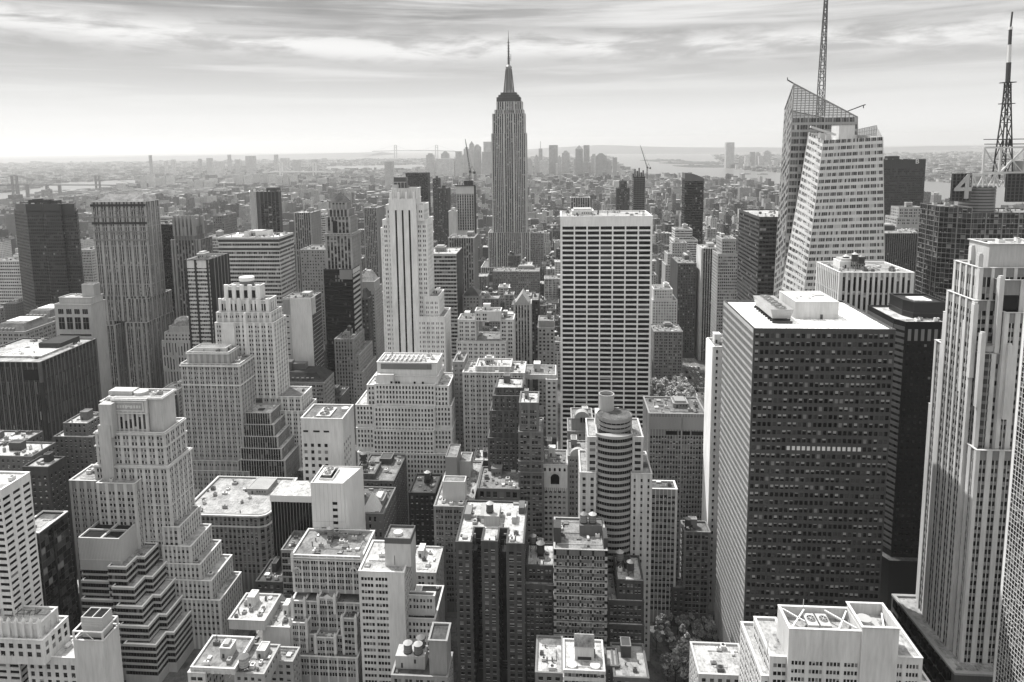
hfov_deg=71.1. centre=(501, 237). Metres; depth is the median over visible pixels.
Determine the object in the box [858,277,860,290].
window
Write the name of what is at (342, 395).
city building
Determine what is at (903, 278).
window
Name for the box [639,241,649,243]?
window
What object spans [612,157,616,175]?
distant tower
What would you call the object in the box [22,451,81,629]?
brick building
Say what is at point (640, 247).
window
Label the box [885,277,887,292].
window
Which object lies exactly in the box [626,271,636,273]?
window
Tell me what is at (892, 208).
window
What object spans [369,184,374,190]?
city building
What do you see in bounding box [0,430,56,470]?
brick building
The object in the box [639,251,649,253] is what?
window
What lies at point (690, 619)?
tree
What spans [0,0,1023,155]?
sky
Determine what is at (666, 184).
city building
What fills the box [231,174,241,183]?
housing slab
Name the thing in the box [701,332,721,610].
slab tower
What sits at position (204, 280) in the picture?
window
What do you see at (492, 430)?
window
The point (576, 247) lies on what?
window
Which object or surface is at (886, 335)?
window
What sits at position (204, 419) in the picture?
window
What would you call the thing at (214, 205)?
city building
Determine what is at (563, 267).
window
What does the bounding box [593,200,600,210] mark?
city building
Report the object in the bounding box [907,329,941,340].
tall window
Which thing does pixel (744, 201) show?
city building
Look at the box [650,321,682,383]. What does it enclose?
tower block
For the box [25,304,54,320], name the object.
mansard building
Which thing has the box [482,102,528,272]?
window
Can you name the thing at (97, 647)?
white building
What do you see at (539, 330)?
window
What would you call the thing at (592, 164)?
distant tower
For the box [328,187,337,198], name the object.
city building
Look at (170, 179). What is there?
housing slab
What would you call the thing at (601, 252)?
window
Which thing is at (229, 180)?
housing slab
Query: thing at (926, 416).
window
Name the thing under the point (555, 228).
city building
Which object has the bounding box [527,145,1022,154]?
hills
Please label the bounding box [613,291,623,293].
window
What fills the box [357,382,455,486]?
window
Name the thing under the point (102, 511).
window
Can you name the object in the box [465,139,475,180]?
tower crane
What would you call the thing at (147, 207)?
window
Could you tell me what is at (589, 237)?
window
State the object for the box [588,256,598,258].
window
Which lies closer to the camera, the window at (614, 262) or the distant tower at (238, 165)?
the window at (614, 262)
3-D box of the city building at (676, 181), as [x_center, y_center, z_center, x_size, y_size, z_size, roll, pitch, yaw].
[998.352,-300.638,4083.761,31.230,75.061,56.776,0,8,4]
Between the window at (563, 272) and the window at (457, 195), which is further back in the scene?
the window at (457, 195)
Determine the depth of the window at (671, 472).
456.90 m
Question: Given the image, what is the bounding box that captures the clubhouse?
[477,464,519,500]
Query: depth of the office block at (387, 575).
368.37 m
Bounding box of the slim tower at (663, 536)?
[650,480,677,621]
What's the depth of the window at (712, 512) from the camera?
432.48 m
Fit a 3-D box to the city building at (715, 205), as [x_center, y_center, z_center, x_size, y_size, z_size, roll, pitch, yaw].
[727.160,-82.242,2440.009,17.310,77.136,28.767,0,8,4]
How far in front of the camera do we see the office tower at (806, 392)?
339.25 m
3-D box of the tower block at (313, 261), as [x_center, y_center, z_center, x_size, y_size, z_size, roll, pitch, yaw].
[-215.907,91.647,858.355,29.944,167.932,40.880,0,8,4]
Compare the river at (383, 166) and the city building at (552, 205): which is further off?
the river at (383, 166)
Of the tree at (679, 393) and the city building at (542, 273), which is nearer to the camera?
the tree at (679, 393)
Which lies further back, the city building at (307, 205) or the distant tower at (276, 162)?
the distant tower at (276, 162)
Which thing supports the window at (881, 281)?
in the office tower at (857, 281)
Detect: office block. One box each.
[0,335,101,441]
[334,325,364,426]
[353,341,376,434]
[358,525,415,681]
[462,355,526,455]
[642,396,703,577]
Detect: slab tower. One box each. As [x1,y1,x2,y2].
[694,242,715,359]
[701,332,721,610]
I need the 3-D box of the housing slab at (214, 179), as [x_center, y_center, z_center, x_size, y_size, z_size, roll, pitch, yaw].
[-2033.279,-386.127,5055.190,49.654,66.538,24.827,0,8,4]
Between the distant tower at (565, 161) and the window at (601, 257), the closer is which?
the window at (601, 257)
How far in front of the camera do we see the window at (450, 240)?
866.63 m
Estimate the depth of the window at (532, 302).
759.40 m
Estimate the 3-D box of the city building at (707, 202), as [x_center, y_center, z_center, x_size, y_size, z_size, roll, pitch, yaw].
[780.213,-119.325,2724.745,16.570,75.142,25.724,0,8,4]
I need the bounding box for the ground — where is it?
[0,144,1023,681]
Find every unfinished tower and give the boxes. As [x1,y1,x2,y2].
[455,180,476,233]
[632,168,644,209]
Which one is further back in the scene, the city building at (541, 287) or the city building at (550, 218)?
the city building at (550, 218)
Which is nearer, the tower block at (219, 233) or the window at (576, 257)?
the window at (576, 257)
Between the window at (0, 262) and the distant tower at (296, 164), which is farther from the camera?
the distant tower at (296, 164)
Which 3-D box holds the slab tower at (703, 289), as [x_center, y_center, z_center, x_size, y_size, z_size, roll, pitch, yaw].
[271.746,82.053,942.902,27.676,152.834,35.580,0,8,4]
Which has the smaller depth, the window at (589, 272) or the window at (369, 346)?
the window at (589, 272)
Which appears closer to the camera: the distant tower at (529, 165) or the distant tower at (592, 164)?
the distant tower at (529, 165)
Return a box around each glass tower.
[681,172,703,243]
[993,316,1023,681]
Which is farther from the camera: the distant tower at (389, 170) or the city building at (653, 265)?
the distant tower at (389, 170)
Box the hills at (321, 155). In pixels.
[0,152,395,160]
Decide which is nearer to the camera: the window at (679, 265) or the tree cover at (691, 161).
the window at (679, 265)
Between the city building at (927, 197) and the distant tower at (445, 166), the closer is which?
the city building at (927, 197)
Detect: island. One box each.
[640,159,684,161]
[661,161,720,163]
[672,164,723,166]
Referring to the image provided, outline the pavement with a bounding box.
[124,354,715,681]
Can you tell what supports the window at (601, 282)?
in the office tower at (605, 293)
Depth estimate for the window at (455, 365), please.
545.31 m
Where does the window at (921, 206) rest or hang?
in the skyscraper at (947, 231)
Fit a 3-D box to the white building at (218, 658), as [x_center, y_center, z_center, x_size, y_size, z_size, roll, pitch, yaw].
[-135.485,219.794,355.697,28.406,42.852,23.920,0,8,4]
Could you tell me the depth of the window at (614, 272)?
576.03 m
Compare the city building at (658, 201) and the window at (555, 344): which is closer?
the window at (555, 344)
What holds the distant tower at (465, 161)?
on the ground
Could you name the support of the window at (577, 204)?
in the tower block at (580, 200)
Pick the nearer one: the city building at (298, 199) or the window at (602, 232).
the window at (602, 232)
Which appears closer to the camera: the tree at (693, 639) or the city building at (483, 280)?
the tree at (693, 639)
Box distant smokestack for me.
[148,155,153,175]
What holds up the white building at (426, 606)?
on the ground
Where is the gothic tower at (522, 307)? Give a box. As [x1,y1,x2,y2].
[513,289,532,390]
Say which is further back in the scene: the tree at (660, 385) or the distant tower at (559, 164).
the distant tower at (559, 164)
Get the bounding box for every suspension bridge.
[0,169,132,197]
[262,162,334,175]
[372,144,454,157]
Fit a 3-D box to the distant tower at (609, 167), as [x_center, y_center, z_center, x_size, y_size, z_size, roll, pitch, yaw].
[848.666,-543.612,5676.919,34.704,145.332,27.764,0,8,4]
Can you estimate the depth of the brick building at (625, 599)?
363.85 m
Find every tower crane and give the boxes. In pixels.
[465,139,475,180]
[640,145,650,178]
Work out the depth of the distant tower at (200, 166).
7224.27 m
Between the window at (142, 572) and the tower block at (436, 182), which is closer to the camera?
the window at (142, 572)
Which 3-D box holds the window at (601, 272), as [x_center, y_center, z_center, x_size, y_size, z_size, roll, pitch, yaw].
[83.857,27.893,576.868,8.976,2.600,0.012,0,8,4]
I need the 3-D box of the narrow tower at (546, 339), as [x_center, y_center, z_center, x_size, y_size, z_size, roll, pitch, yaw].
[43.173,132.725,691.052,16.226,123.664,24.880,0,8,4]
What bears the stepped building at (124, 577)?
on the ground
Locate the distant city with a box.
[0,151,1023,615]
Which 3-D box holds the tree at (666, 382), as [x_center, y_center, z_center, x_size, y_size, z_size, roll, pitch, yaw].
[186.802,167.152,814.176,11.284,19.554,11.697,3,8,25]
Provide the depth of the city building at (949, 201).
2566.20 m
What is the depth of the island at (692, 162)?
9179.60 m
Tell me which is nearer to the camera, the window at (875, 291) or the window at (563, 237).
the window at (875, 291)
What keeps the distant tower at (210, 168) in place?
on the ground
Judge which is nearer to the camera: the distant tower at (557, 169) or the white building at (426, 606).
the white building at (426, 606)
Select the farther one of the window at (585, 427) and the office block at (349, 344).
the office block at (349, 344)
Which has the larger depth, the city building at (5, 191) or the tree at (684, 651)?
the city building at (5, 191)
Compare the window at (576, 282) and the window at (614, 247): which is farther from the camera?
the window at (576, 282)
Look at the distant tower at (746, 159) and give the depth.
7327.89 m
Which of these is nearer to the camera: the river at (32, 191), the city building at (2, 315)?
the city building at (2, 315)
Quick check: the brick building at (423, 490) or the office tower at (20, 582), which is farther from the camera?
the brick building at (423, 490)
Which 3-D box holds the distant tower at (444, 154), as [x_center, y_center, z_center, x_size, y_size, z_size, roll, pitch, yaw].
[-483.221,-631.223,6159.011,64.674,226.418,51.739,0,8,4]
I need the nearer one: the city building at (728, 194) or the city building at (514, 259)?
the city building at (514, 259)
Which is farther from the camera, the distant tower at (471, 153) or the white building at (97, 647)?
the distant tower at (471, 153)
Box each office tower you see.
[0,253,22,304]
[0,471,43,681]
[161,221,175,318]
[184,250,230,348]
[218,229,295,398]
[241,187,284,231]
[282,291,324,366]
[323,265,361,385]
[362,269,383,364]
[434,244,462,358]
[448,231,478,293]
[560,207,652,449]
[714,291,895,644]
[736,209,778,299]
[815,252,914,312]
[867,293,945,611]
[884,156,925,222]
[884,223,918,292]
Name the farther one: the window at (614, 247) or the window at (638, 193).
the window at (638, 193)
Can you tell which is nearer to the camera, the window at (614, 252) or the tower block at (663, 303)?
the window at (614, 252)
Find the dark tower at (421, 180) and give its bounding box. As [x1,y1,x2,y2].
[405,172,430,215]
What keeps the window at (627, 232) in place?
in the office tower at (605, 293)
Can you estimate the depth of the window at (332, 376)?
625.28 m
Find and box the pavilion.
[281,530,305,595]
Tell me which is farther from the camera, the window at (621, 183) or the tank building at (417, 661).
the window at (621, 183)
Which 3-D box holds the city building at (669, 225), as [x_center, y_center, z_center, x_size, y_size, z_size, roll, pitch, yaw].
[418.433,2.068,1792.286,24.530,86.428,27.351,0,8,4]
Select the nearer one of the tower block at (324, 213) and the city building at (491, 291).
the city building at (491, 291)
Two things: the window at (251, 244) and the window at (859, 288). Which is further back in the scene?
the window at (251, 244)
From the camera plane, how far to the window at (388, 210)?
614.23 m
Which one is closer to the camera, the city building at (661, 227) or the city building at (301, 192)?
the city building at (661, 227)
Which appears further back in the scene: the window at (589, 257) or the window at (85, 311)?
the window at (85, 311)
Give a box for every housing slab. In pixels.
[140,176,146,187]
[146,176,155,186]
[155,178,162,185]
[159,176,165,184]
[166,176,174,184]
[188,181,193,186]
[194,180,204,187]
[204,181,215,187]
[209,178,217,183]
[225,178,233,182]
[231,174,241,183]
[239,172,244,183]
[244,175,252,183]
[250,174,260,183]
[262,173,268,184]
[268,174,276,184]
[277,176,282,183]
[283,174,288,184]
[289,176,297,183]
[317,178,326,182]
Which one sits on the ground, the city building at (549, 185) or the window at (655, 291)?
the city building at (549, 185)
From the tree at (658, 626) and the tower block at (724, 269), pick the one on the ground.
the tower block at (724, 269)
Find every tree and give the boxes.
[652,376,656,389]
[653,629,661,651]
[654,379,662,394]
[654,616,663,630]
[656,382,664,395]
[659,652,676,681]
[660,612,669,628]
[662,377,669,389]
[663,627,671,645]
[665,390,673,395]
[668,612,673,622]
[668,632,678,650]
[669,650,682,681]
[670,381,677,394]
[672,638,689,681]
[673,383,683,391]
[674,616,681,634]
[677,373,687,381]
[677,391,686,396]
[678,379,687,388]
[679,624,687,636]
[680,614,688,628]
[680,632,690,640]
[682,382,690,396]
[682,637,702,670]
[684,385,695,394]
[685,612,694,629]
[687,389,697,396]
[691,621,704,638]
[698,616,707,627]
[698,627,706,639]
[705,619,717,641]
[707,614,712,627]
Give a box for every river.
[0,180,134,198]
[327,164,423,169]
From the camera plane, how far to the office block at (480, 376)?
536.62 m
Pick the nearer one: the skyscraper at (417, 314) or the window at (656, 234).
the skyscraper at (417, 314)
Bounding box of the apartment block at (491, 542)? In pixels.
[455,500,527,681]
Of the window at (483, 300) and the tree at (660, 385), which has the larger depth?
the window at (483, 300)
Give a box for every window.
[0,262,22,301]
[0,324,55,343]
[0,345,99,441]
[0,664,28,681]
[14,210,82,314]
[45,548,78,635]
[58,309,90,335]
[67,509,79,629]
[72,423,241,635]
[82,252,96,280]
[82,547,192,675]
[93,207,172,387]
[124,414,127,428]
[129,414,131,428]
[143,414,145,428]
[161,228,175,314]
[163,334,190,383]
[177,240,211,313]
[184,361,254,492]
[187,263,213,345]
[213,239,218,252]
[214,217,236,232]
[217,299,315,466]
[219,236,295,398]
[222,519,273,572]
[241,410,299,477]
[257,201,279,231]
[290,294,323,365]
[293,539,374,676]
[295,215,310,291]
[301,251,324,343]
[321,215,327,244]
[324,271,361,385]
[325,376,333,403]
[327,210,361,292]
[336,334,362,425]
[354,346,374,403]
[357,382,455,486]
[362,300,373,341]
[364,567,411,681]
[365,210,377,275]
[370,288,383,354]
[383,210,450,361]
[394,459,407,524]
[406,174,430,215]
[433,180,437,231]
[434,256,457,358]
[438,190,447,244]
[444,494,476,601]
[450,240,472,293]
[455,365,463,451]
[457,195,473,229]
[458,314,514,360]
[460,513,527,681]
[464,298,477,311]
[465,375,525,455]
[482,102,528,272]
[483,300,497,306]
[490,430,517,469]
[494,273,538,293]
[506,296,512,309]
[516,307,529,390]
[528,427,543,541]
[531,234,542,267]
[532,302,537,388]
[539,330,552,426]
[545,280,558,298]
[555,344,560,378]
[556,596,604,646]
[562,226,573,229]
[562,231,573,234]
[562,236,573,239]
[562,241,573,244]
[562,246,573,249]
[562,251,573,253]
[562,256,573,258]
[562,261,573,263]
[562,266,573,268]
[562,271,573,273]
[562,276,573,278]
[563,281,573,283]
[563,286,573,288]
[563,291,573,293]
[563,295,573,298]
[563,296,648,448]
[571,199,588,210]
[575,226,585,229]
[575,231,585,234]
[575,236,585,239]
[575,241,585,244]
[575,246,585,249]
[575,251,585,253]
[575,256,585,258]
[575,261,585,263]
[575,266,585,268]
[575,271,585,273]
[575,276,585,278]
[575,281,585,283]
[575,286,585,288]
[575,291,585,293]
[575,295,585,298]
[578,427,648,647]
[588,226,598,229]
[588,231,598,234]
[588,236,598,239]
[588,241,598,244]
[588,246,598,248]
[588,251,598,253]
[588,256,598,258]
[588,261,598,263]
[588,266,598,268]
[588,271,598,273]
[588,276,598,278]
[588,281,598,283]
[588,286,598,288]
[588,291,598,293]
[594,203,599,210]
[600,251,611,253]
[600,256,611,258]
[600,261,611,263]
[600,266,611,268]
[600,271,611,273]
[600,276,611,278]
[600,281,611,283]
[600,286,610,288]
[600,291,610,293]
[601,226,611,229]
[601,231,611,234]
[601,236,611,239]
[601,241,611,244]
[601,246,611,248]
[613,226,624,229]
[613,231,624,234]
[613,236,624,239]
[613,241,624,243]
[613,246,624,248]
[613,251,624,253]
[613,256,623,258]
[613,261,623,263]
[613,266,623,268]
[613,271,623,273]
[613,276,623,278]
[613,281,623,283]
[613,286,623,288]
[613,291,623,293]
[619,183,628,209]
[626,226,637,228]
[626,231,637,233]
[626,236,637,238]
[626,241,636,243]
[626,246,636,248]
[626,251,636,253]
[626,256,636,258]
[626,261,636,263]
[626,266,636,268]
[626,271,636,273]
[626,276,636,278]
[626,281,636,283]
[626,286,636,288]
[626,291,636,293]
[632,177,644,209]
[638,281,649,283]
[638,286,649,288]
[638,291,649,293]
[639,226,650,228]
[639,231,649,233]
[639,236,649,238]
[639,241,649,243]
[639,246,649,248]
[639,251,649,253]
[639,256,649,258]
[639,261,649,263]
[639,266,649,268]
[639,271,649,273]
[639,276,649,278]
[643,437,702,569]
[650,590,670,610]
[651,333,681,378]
[653,291,675,322]
[656,234,668,244]
[666,244,690,281]
[670,229,696,261]
[678,265,694,351]
[681,180,703,242]
[701,250,711,352]
[709,512,717,601]
[712,240,736,331]
[716,305,893,642]
[737,212,777,299]
[740,645,768,681]
[774,88,856,298]
[782,133,883,290]
[842,277,844,290]
[853,277,855,290]
[857,295,859,308]
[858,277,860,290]
[863,297,865,309]
[869,277,871,292]
[874,277,877,292]
[880,280,882,292]
[883,409,927,557]
[884,169,924,222]
[885,236,917,291]
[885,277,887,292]
[888,208,919,223]
[891,277,893,292]
[896,281,898,292]
[901,277,904,292]
[907,280,909,292]
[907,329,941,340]
[915,205,1023,300]
[919,285,1021,662]
[982,277,985,286]
[987,277,990,286]
[995,436,1023,681]
[1003,295,1018,311]
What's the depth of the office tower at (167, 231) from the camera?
774.26 m
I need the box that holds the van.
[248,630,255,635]
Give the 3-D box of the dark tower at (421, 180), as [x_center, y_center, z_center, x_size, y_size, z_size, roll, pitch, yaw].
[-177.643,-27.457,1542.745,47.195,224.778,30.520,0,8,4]
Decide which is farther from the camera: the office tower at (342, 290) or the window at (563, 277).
the office tower at (342, 290)
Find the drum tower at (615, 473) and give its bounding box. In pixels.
[578,391,652,660]
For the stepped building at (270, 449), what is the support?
on the ground
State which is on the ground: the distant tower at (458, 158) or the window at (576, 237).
the distant tower at (458, 158)
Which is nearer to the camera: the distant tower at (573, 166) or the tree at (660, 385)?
the tree at (660, 385)
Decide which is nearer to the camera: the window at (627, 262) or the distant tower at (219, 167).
the window at (627, 262)
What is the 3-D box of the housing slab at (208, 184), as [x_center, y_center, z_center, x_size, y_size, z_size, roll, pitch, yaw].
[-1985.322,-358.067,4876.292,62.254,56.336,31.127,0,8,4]
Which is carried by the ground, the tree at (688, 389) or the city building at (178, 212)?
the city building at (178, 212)
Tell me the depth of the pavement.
406.54 m
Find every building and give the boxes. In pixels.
[0,189,11,192]
[0,307,5,322]
[0,316,56,345]
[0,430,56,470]
[0,605,76,681]
[7,193,23,198]
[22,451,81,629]
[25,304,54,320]
[35,510,78,635]
[41,188,52,198]
[53,408,99,573]
[54,282,111,398]
[72,607,123,681]
[78,520,193,681]
[96,193,103,198]
[155,193,163,199]
[161,316,190,385]
[162,380,183,416]
[168,205,177,211]
[173,196,179,204]
[173,209,182,215]
[179,197,185,204]
[185,198,193,211]
[185,210,192,215]
[187,635,254,681]
[193,207,201,215]
[195,476,297,589]
[201,195,206,207]
[202,205,211,217]
[208,189,215,195]
[208,194,216,201]
[210,202,218,213]
[220,190,231,195]
[220,199,227,211]
[227,589,291,645]
[230,203,238,217]
[234,641,301,681]
[240,403,299,477]
[255,556,293,601]
[270,465,365,562]
[289,359,334,403]
[289,526,374,681]
[294,197,300,204]
[298,188,304,197]
[299,183,305,189]
[300,404,355,480]
[303,192,311,198]
[303,198,312,208]
[304,202,310,208]
[314,189,318,202]
[318,200,328,209]
[322,183,328,190]
[323,193,330,198]
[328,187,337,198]
[335,385,349,403]
[343,187,352,192]
[344,190,351,202]
[355,192,366,198]
[355,352,457,524]
[356,188,364,193]
[358,452,407,524]
[360,228,364,245]
[361,254,365,271]
[362,288,374,355]
[364,486,396,539]
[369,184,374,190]
[391,622,453,681]
[407,584,444,650]
[408,470,441,545]
[416,543,444,604]
[433,444,482,611]
[443,182,451,186]
[451,193,456,203]
[453,178,458,183]
[453,351,467,451]
[456,303,515,360]
[463,285,481,331]
[473,447,487,465]
[479,273,488,290]
[481,286,497,294]
[482,293,499,306]
[498,283,509,298]
[504,287,514,310]
[508,251,520,266]
[520,257,532,264]
[525,534,553,681]
[526,361,557,436]
[535,635,562,681]
[540,220,546,229]
[540,267,544,280]
[540,281,543,295]
[540,296,558,313]
[540,300,545,314]
[542,209,546,222]
[542,260,550,269]
[543,445,567,542]
[544,230,549,254]
[544,274,559,298]
[544,436,557,448]
[546,265,554,274]
[546,303,555,320]
[547,215,552,222]
[548,181,551,188]
[550,200,554,212]
[553,178,557,184]
[553,225,558,236]
[553,511,607,646]
[554,239,559,256]
[555,229,559,238]
[555,260,559,274]
[555,316,559,336]
[555,330,560,383]
[556,246,559,259]
[558,284,559,302]
[562,191,571,195]
[563,633,605,681]
[566,181,571,188]
[567,406,592,439]
[567,435,584,516]
[589,181,593,192]
[589,194,595,206]
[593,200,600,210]
[595,185,601,195]
[596,176,602,183]
[604,174,610,181]
[604,636,649,681]
[607,549,644,645]
[610,193,614,203]
[647,198,653,210]
[652,259,657,283]
[652,272,655,283]
[653,207,661,220]
[653,217,659,231]
[654,229,669,244]
[655,223,663,231]
[656,199,660,207]
[657,240,666,253]
[657,254,663,283]
[663,181,669,188]
[663,209,672,218]
[664,221,674,232]
[665,192,668,202]
[666,187,670,195]
[670,578,685,625]
[671,192,675,202]
[671,202,680,213]
[673,179,680,187]
[679,516,710,624]
[689,641,739,681]
[704,197,709,207]
[704,225,715,239]
[708,215,716,228]
[710,208,718,217]
[712,202,718,210]
[716,220,722,231]
[718,178,723,185]
[721,222,728,234]
[723,208,732,219]
[724,211,730,225]
[725,173,731,178]
[725,191,731,199]
[725,203,733,210]
[728,187,737,197]
[732,202,743,216]
[732,215,737,222]
[736,198,746,208]
[738,186,743,198]
[739,599,930,681]
[743,185,752,196]
[744,179,753,186]
[923,191,930,202]
[930,192,941,202]
[945,198,953,203]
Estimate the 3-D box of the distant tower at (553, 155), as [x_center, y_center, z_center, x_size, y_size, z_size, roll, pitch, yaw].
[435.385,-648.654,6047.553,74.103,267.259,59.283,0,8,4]
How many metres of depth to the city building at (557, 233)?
1748.95 m
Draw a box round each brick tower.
[487,372,525,471]
[518,388,544,541]
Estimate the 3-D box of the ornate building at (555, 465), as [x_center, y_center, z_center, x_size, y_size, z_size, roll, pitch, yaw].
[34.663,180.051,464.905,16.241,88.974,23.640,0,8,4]
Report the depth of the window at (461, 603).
364.81 m
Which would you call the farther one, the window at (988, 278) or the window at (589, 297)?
the window at (589, 297)
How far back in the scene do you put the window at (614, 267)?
575.61 m
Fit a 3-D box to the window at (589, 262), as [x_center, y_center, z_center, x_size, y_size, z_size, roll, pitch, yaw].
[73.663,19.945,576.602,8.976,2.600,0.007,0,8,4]
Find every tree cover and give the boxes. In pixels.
[655,159,680,160]
[668,161,714,162]
[683,164,719,165]
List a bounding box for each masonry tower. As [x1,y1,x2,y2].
[68,387,242,648]
[179,344,255,492]
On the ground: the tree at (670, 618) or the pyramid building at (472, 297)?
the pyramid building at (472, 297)
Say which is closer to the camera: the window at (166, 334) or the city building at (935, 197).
the window at (166, 334)
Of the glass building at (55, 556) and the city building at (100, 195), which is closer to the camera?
the glass building at (55, 556)
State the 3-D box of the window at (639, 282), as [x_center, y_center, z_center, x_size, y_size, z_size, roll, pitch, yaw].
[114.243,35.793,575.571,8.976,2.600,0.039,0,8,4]
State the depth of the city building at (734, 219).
2157.08 m
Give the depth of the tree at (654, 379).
822.35 m
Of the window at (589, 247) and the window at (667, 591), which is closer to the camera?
the window at (667, 591)
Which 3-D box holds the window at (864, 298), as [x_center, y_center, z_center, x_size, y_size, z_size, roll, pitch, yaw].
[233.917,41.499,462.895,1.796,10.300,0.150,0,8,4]
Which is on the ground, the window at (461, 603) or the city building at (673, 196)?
the city building at (673, 196)
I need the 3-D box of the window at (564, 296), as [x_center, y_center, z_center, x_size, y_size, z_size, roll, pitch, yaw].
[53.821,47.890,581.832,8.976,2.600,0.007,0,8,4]
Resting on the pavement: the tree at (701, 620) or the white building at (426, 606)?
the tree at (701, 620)
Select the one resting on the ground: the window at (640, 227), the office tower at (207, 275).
the office tower at (207, 275)
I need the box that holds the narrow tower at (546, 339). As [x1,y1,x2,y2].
[537,311,554,426]
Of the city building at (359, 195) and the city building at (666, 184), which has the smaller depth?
the city building at (359, 195)
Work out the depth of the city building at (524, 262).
1209.67 m
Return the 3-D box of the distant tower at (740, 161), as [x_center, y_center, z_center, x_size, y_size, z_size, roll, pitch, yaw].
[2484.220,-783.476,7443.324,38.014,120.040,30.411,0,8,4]
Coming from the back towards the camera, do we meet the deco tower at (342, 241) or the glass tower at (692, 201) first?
the glass tower at (692, 201)
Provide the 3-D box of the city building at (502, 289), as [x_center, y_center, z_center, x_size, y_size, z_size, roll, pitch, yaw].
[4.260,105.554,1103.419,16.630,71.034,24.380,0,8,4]
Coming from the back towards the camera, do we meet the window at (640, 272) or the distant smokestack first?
the distant smokestack
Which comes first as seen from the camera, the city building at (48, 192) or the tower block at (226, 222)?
the tower block at (226, 222)
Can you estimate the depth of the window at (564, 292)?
581.26 m
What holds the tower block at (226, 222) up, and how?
on the ground
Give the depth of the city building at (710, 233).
1564.18 m
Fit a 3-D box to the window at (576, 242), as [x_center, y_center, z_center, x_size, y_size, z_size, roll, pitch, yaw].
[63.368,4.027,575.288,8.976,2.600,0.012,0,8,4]
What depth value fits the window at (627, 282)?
576.31 m
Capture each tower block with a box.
[81,246,97,282]
[160,212,179,221]
[211,230,227,252]
[213,211,237,234]
[294,207,321,291]
[300,244,326,343]
[321,209,327,244]
[363,204,384,288]
[433,176,440,240]
[437,185,450,246]
[448,207,457,236]
[493,265,539,294]
[531,228,543,267]
[531,292,539,390]
[570,194,589,210]
[616,179,629,210]
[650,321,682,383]
[651,281,676,323]
[662,237,691,284]
[669,223,697,261]
[670,252,696,357]
[710,233,737,336]
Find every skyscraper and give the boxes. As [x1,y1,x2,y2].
[10,198,85,314]
[90,194,174,388]
[380,176,451,371]
[481,32,536,272]
[773,0,884,298]
[891,237,1023,681]
[915,12,1023,300]
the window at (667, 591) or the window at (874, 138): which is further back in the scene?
the window at (874, 138)
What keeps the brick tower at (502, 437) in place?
on the ground
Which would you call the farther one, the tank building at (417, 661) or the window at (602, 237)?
the window at (602, 237)
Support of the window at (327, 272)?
in the office tower at (342, 290)
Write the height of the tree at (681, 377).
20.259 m
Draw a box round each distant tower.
[164,161,168,172]
[171,159,176,173]
[198,159,202,173]
[206,158,213,173]
[214,161,224,174]
[227,155,231,171]
[235,159,240,172]
[245,156,256,171]
[274,155,278,170]
[280,158,289,172]
[292,160,300,170]
[311,159,318,170]
[384,161,393,188]
[426,153,434,177]
[436,158,455,176]
[441,151,449,157]
[455,151,462,175]
[462,155,463,172]
[464,147,468,172]
[469,141,474,173]
[474,144,481,174]
[482,152,491,174]
[483,142,490,151]
[527,158,532,173]
[535,155,537,175]
[539,141,541,160]
[539,161,547,174]
[549,145,557,175]
[556,163,561,175]
[558,155,560,173]
[562,150,569,173]
[573,159,574,174]
[575,145,582,175]
[583,145,588,161]
[583,162,587,176]
[588,162,590,175]
[591,154,594,174]
[595,153,606,175]
[607,160,610,174]
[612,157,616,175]
[724,142,734,167]
[739,157,742,166]
[744,156,749,163]
[749,152,754,165]
[755,152,759,164]
[758,156,764,165]
[762,150,770,163]
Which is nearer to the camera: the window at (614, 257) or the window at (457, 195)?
the window at (614, 257)
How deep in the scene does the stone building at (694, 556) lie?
420.02 m
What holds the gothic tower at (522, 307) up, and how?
on the ground
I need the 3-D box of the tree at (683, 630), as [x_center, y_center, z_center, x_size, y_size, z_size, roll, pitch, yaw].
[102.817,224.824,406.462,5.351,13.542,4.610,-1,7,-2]
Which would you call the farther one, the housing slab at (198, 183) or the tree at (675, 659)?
the housing slab at (198, 183)
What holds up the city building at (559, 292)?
on the ground
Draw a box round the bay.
[607,154,1023,207]
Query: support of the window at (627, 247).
in the office tower at (605, 293)
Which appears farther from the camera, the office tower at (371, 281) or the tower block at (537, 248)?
the tower block at (537, 248)
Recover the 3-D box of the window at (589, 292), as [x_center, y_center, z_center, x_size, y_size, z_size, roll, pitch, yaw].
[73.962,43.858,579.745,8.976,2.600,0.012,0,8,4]
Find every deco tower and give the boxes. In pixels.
[170,215,212,317]
[214,275,316,466]
[324,192,362,327]
[885,202,919,228]
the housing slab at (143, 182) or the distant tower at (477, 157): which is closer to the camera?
the housing slab at (143, 182)

